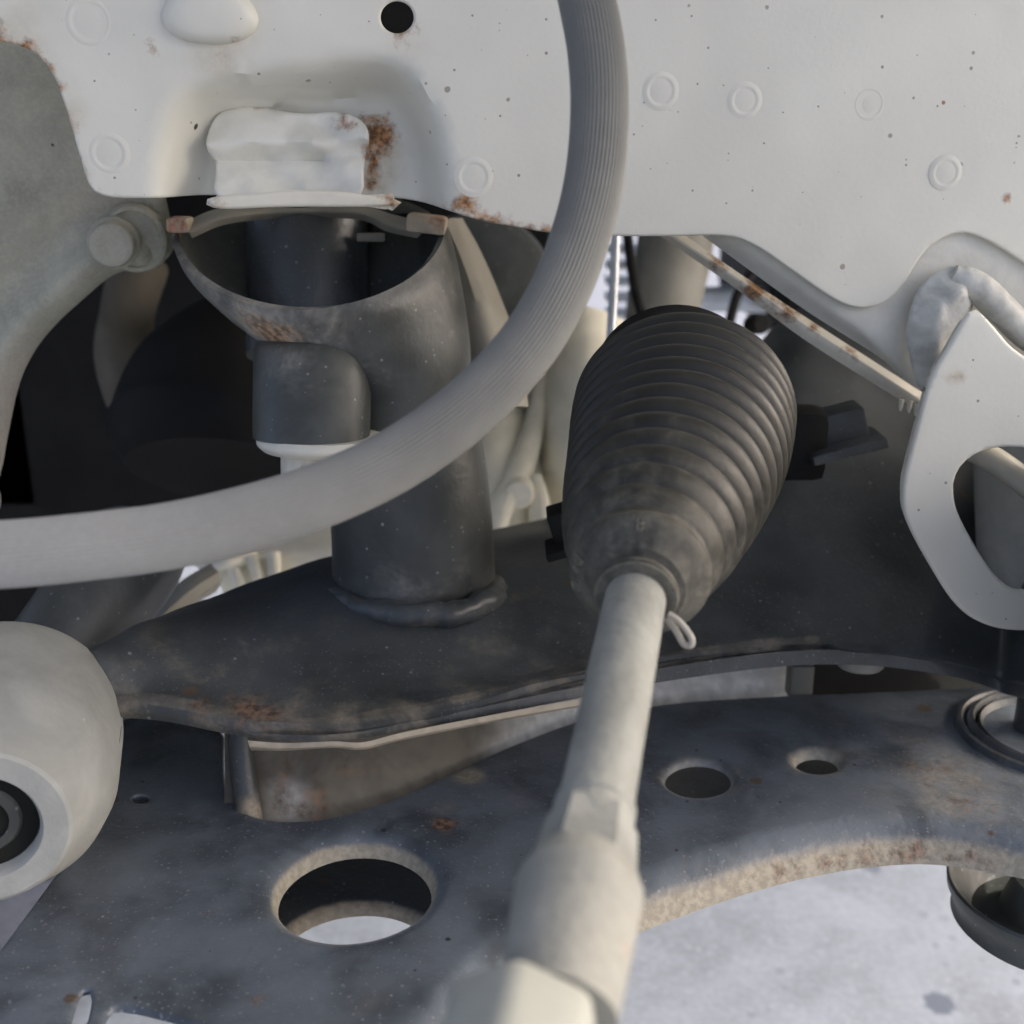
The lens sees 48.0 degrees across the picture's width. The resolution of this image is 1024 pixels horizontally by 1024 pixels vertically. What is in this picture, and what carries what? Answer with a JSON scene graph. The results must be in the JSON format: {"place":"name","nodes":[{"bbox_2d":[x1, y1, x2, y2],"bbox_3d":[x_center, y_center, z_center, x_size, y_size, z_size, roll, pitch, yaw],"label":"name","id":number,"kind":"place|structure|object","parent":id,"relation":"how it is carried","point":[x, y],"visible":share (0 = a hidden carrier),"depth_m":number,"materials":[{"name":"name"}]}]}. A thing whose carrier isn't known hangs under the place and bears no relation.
{"place":"outdoors","nodes":[
{"label":"outdoors","id":0,"kind":"place"},
{"bbox_2d":[0,0,628,588],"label":"rubber hose","id":1,"kind":"object","parent":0,"point":[488,388],"visible":1,"depth_m":0.28,"materials":[{"name":"grey rubber"}]},
{"bbox_2d":[0,236,1023,1023],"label":"ground","id":2,"kind":"structure","parent":0,"point":[888,944],"depth_m":0.81,"materials":[{"name":"concrete"}]},
{"bbox_2d":[0,1,801,719],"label":"engine block","id":3,"kind":"structure","parent":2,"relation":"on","point":[60,457],"depth_m":0.87,"materials":[{"name":"metal"}]},
{"bbox_2d":[0,0,1023,629],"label":"chassis rail","id":4,"kind":"object","parent":3,"relation":"attached to","point":[852,170],"visible":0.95,"depth_m":0.39,"materials":[{"name":"white metal"}]},
{"bbox_2d":[195,306,623,592],"bbox_3d":[-0.038,-0.019,0.636,0.275,0.180,0.106,-11,21,-30],"label":"gearbox","id":5,"kind":"object","parent":4,"relation":"attached to","point":[525,451],"visible":0.34,"depth_m":0.63,"materials":[{"name":"beige metal"}]},
{"bbox_2d":[155,563,221,617],"bbox_3d":[-0.162,0.053,0.533,0.022,0.040,0.072,15,24,39],"label":"splash guard","id":6,"kind":"object","parent":5,"relation":"attached to","point":[204,582],"visible":0.39,"depth_m":0.54,"materials":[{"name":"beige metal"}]},
{"bbox_2d":[106,298,280,495],"bbox_3d":[-0.130,-0.064,0.604,0.123,0.129,0.161,15,23,38],"label":"driveshaft boot","id":7,"kind":"object","parent":5,"relation":"on","point":[179,416],"visible":0.39,"depth_m":0.55,"materials":[{"name":"rubber"}]},
{"bbox_2d":[94,262,168,407],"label":"bracket","id":8,"kind":"structure","parent":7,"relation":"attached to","point":[125,323],"depth_m":0.63,"materials":[{"name":"grey metal"}]},
{"bbox_2d":[447,214,543,316],"bbox_3d":[-0.018,-0.120,0.641,0.087,0.094,0.073,0,18,0],"label":"engine mount","id":9,"kind":"object","parent":5,"relation":"attached to","point":[512,255],"visible":0.12,"depth_m":0.61,"materials":[{"name":"grey paint"}]},
{"bbox_2d":[88,198,1023,821],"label":"crossmember","id":10,"kind":"object","parent":4,"relation":"attached to","point":[436,626],"visible":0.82,"depth_m":0.43,"materials":[{"name":"black paint"}]},
{"bbox_2d":[0,42,172,504],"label":"engine side casting","id":11,"kind":"object","parent":10,"relation":"attached to","point":[70,238],"visible":0.69,"depth_m":0.45,"materials":[{"name":"grey metal"}]},
{"bbox_2d":[447,218,528,407],"bbox_3d":[-0.013,-0.086,0.500,0.030,0.082,0.050,-15,23,-38],"label":"mount strap","id":12,"kind":"object","parent":10,"relation":"attached to","point":[487,316],"visible":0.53,"depth_m":0.49,"materials":[{"name":"beige metal"}]},
{"bbox_2d":[0,687,1023,1023],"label":"control arm","id":13,"kind":"object","parent":10,"relation":"attached to","point":[178,891],"visible":0.89,"depth_m":0.39},
{"bbox_2d":[0,621,123,899],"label":"control arm bushing","id":14,"kind":"object","parent":13,"relation":"on","point":[61,732],"visible":1,"depth_m":0.34,"materials":[{"name":"beige metal"}]},
{"bbox_2d":[15,506,183,647],"bbox_3d":[-0.170,0.045,0.453,0.050,0.085,0.098,10,21,29],"label":"stabilizer tube","id":15,"kind":"object","parent":13,"relation":"attached to","point":[89,614],"visible":0.37,"depth_m":0.44,"materials":[{"name":"grey paint"}]},
{"bbox_2d":[946,866,1023,969],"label":"spring seat cup","id":16,"kind":"object","parent":13,"relation":"attached to","point":[987,909],"visible":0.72,"depth_m":0.42,"materials":[{"name":"grey paint"}]},
{"bbox_2d":[606,236,619,337],"bbox_3d":[0.048,-0.102,0.550,0.008,0.063,0.024,0,18,0],"label":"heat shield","id":17,"kind":"object","parent":10,"relation":"attached to","point":[613,283],"visible":0.59,"depth_m":0.55,"materials":[{"name":"metal"}]},
{"bbox_2d":[545,305,887,562],"bbox_3d":[0.087,-0.031,0.429,0.149,0.098,0.070,-8,20,-23],"label":"rack mount","id":18,"kind":"object","parent":10,"relation":"attached to","point":[831,433],"visible":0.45,"depth_m":0.46,"materials":[{"name":"metal"}]},
{"bbox_2d":[561,312,796,648],"bbox_3d":[0.044,-0.016,0.343,0.074,0.076,0.134,5,19,16],"label":"steering boot","id":19,"kind":"object","parent":18,"relation":"attached to","point":[682,433],"visible":0.97,"depth_m":0.32,"materials":[{"name":"black rubber"}]},
{"bbox_2d":[442,573,665,1023],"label":"tie rod","id":20,"kind":"object","parent":19,"relation":"attached to","point":[576,907],"visible":0.98,"depth_m":0.20,"materials":[{"name":"metal"}]},
{"bbox_2d":[743,314,769,334],"bbox_3d":[0.148,-0.113,0.694,0.012,0.014,0.015,-5,19,-16],"label":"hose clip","id":21,"kind":"object","parent":10,"relation":"attached to","point":[755,324],"visible":0.94,"depth_m":0.69,"materials":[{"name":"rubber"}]},
{"bbox_2d":[967,447,1023,497],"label":"brake pipe cover","id":22,"kind":"object","parent":10,"relation":"on","point":[1004,467],"visible":0.77,"depth_m":0.44,"materials":[{"name":"grey metal"}]},
{"bbox_2d":[973,447,1023,588],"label":"strut tube","id":23,"kind":"object","parent":10,"relation":"attached to","point":[999,518],"visible":0.34,"depth_m":0.49,"materials":[{"name":"grey metal"}]},
{"bbox_2d":[605,243,636,318],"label":"cooler fins","id":24,"kind":"object","parent":3,"relation":"attached to","point":[622,295],"visible":0.36,"depth_m":0.94,"materials":[{"name":"silver metal"}]},
{"bbox_2d":[625,235,713,319],"bbox_3d":[0.108,-0.160,0.789,0.054,0.136,0.108,5,19,16],"label":"exhaust pipe","id":25,"kind":"object","parent":3,"relation":"attached to","point":[669,273],"visible":0.29,"depth_m":0.76,"materials":[{"name":"beige metal"}]},
{"bbox_2d":[623,236,645,313],"bbox_3d":[0.080,-0.149,0.740,0.010,0.084,0.055,-5,19,-16],"label":"wire","id":26,"kind":"object","parent":25,"relation":"hanging from","point":[633,278],"visible":0.56,"depth_m":0.74,"materials":[{"name":"rubber"}]},
{"bbox_2d":[725,270,756,321],"bbox_3d":[0.159,-0.143,0.791,0.013,0.068,0.060,15,23,39],"label":"wire","id":27,"kind":"object","parent":25,"relation":"attached to","point":[734,304],"visible":0.34,"depth_m":0.79,"materials":[{"name":"rubber"}]},
{"bbox_2d":[701,286,768,312],"bbox_3d":[0.193,-0.165,0.906,0.095,0.027,0.027,-4,18,-12],"label":"aluminium pipe","id":28,"kind":"object","parent":3,"relation":"on","point":[716,298],"visible":0.48,"depth_m":0.89,"materials":[{"name":"silver metal"}]}
]}

